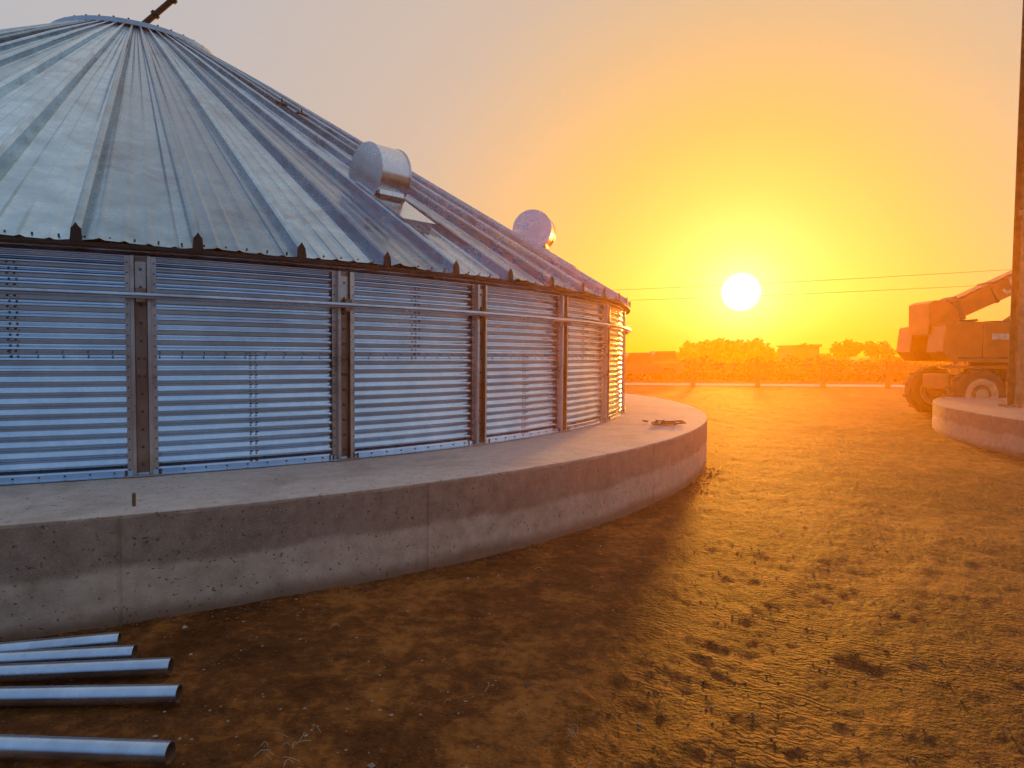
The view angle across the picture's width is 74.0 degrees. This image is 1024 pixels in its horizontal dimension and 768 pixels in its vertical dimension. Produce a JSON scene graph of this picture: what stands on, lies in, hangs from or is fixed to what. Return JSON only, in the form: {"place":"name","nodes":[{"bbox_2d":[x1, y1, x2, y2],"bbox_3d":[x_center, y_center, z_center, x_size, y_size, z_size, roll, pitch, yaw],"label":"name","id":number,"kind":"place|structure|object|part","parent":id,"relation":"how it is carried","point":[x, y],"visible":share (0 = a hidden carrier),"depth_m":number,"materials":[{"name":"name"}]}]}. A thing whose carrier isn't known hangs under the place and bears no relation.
{"place":"outdoors","nodes":[
{"label":"outdoors","id":0,"kind":"place"},
{"bbox_2d":[0,0,1022,356],"label":"sky","id":1,"kind":"structure","parent":0,"point":[664,145],"materials":[{"name":"orange"}]},
{"bbox_2d":[0,357,1023,767],"bbox_3d":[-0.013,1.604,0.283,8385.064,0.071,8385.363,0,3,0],"label":"ground","id":2,"kind":"structure","parent":0,"point":[876,431],"depth_m":3.87,"materials":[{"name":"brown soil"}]},
{"bbox_2d":[0,632,121,650],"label":"steel pipe","id":3,"kind":"object","parent":2,"relation":"on","point":[104,639],"visible":0.72,"depth_m":3.56,"materials":[{"name":"silver metal"}]},
{"bbox_2d":[0,644,137,663],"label":"steel pipe","id":4,"kind":"object","parent":2,"relation":"on","point":[78,653],"visible":0.72,"depth_m":3.42,"materials":[{"name":"silver metal"}]},
{"bbox_2d":[0,657,173,682],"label":"steel pipe","id":5,"kind":"object","parent":2,"relation":"on","point":[77,670],"visible":1,"depth_m":3.28,"materials":[{"name":"silver metal"}]},
{"bbox_2d":[0,734,175,764],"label":"steel pipe","id":6,"kind":"object","parent":2,"relation":"on","point":[92,749],"visible":1,"depth_m":2.62,"materials":[{"name":"silver metal"}]},
{"bbox_2d":[0,684,182,706],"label":"steel pipe","id":7,"kind":"object","parent":2,"relation":"on","point":[80,695],"visible":1,"depth_m":3.04,"materials":[{"name":"silver metal"}]},
{"bbox_2d":[0,0,706,640],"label":"grain silo","id":8,"kind":"object","parent":2,"relation":"on","point":[260,340],"visible":1,"depth_m":5.81,"materials":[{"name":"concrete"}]},
{"bbox_2d":[132,493,135,505],"bbox_3d":[-2.336,0.725,4.197,0.020,0.100,0.020,2,3,22],"label":"anchor bolt","id":9,"kind":"object","parent":8,"relation":"on","point":[133,499],"visible":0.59,"depth_m":4.19,"materials":[{"name":"metal"}]},
{"bbox_2d":[642,420,685,425],"bbox_3d":[2.116,0.534,9.334,0.578,0.043,0.562,0,3,0],"label":"scrap pile","id":10,"kind":"object","parent":8,"relation":"on","point":[667,423],"visible":1,"depth_m":9.30,"materials":[{"name":"metal"}]},
{"bbox_2d":[625,353,683,382],"bbox_3d":[7.509,-1.002,40.788,5.200,1.772,1.860,0,3,-9],"label":"pickup truck","id":11,"kind":"object","parent":2,"relation":"on","point":[640,363],"visible":0.56,"depth_m":39.98,"materials":[{"name":"paint"}]},
{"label":"windows","id":12,"kind":"part","parent":11,"relation":"part of","materials":[{"name":"glass"}]},
{"bbox_2d":[625,355,967,381],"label":"scrub vegetation","id":13,"kind":"object","parent":2,"relation":"on","point":[686,375],"visible":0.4,"depth_m":45.06,"materials":[{"name":"green plant"}]},
{"bbox_2d":[640,337,967,365],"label":"distant tree line","id":14,"kind":"object","parent":2,"relation":"on","point":[728,351],"visible":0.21,"depth_m":112.92,"materials":[{"name":"green plant"}]},
{"bbox_2d":[690,359,956,388],"bbox_3d":[26.004,-0.410,34.481,34.000,1.404,0.230,0,3,0],"label":"wooden fence","id":15,"kind":"object","parent":2,"relation":"on","point":[822,373],"visible":0.7,"depth_m":34.37,"materials":[{"name":"brown wood"}]},
{"bbox_2d":[829,339,864,359],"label":"tree","id":16,"kind":"object","parent":2,"relation":"on","point":[848,349],"visible":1,"depth_m":94.34,"materials":[{"name":"green plant"}]},
{"bbox_2d":[863,340,896,363],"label":"tree","id":17,"kind":"object","parent":2,"relation":"on","point":[884,350],"visible":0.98,"depth_m":96.80,"materials":[{"name":"green plant"}]},
{"bbox_2d":[896,270,1011,413],"bbox_3d":[19.927,-4.601,17.954,17.921,11.177,2.568,1,3,2],"label":"boom lift","id":18,"kind":"object","parent":2,"relation":"on","point":[942,329],"visible":0.77,"depth_m":17.82,"materials":[{"name":"metal"}]},
{"bbox_2d":[932,392,1023,456],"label":"silo foundation","id":19,"kind":"object","parent":2,"relation":"on","point":[989,423],"visible":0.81,"depth_m":12.58,"materials":[{"name":"concrete"}]},
{"bbox_2d":[998,403,1023,407],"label":"rubble","id":20,"kind":"object","parent":19,"relation":"on","point":[1006,405],"visible":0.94,"depth_m":13.81,"materials":[{"name":"metal"}]},
{"bbox_2d":[1002,0,1023,406],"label":"column","id":21,"kind":"structure","parent":19,"relation":"on","point":[1015,389],"depth_m":14.02,"materials":[{"name":"metal"}]},
{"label":"utility pole","id":22,"kind":"object","parent":2,"relation":"on","visible":0},
{"bbox_2d":[624,269,1011,299],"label":"power lines","id":23,"kind":"object","parent":22,"relation":"attached to","point":[818,280],"visible":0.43,"depth_m":51.35,"materials":[{"name":"metal"}]},
{"bbox_2d":[254,488,959,767],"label":"dry grass","id":24,"kind":"structure","parent":0,"point":[485,690],"depth_m":2.85,"materials":[{"name":"plant"}]},
{"bbox_2d":[649,351,697,366],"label":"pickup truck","id":25,"kind":"object","parent":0,"point":[664,356],"depth_m":50.96,"materials":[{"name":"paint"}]},
{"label":"windows","id":26,"kind":"part","parent":25,"relation":"part of","materials":[{"name":"glass"}]},
{"bbox_2d":[625,383,904,386],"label":"gravel road","id":27,"kind":"structure","parent":0,"point":[735,384],"depth_m":37.49,"materials":[{"name":"beige gravel"}]},
{"bbox_2d":[776,344,821,367],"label":"farm shed","id":28,"kind":"structure","parent":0,"point":[802,351],"depth_m":89.39,"materials":[{"name":"metal"}]},
{"bbox_2d":[796,350,808,362],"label":"door","id":29,"kind":"structure","parent":28,"relation":"in","point":[801,354],"depth_m":89.36,"materials":[{"name":"metal"}]}
]}

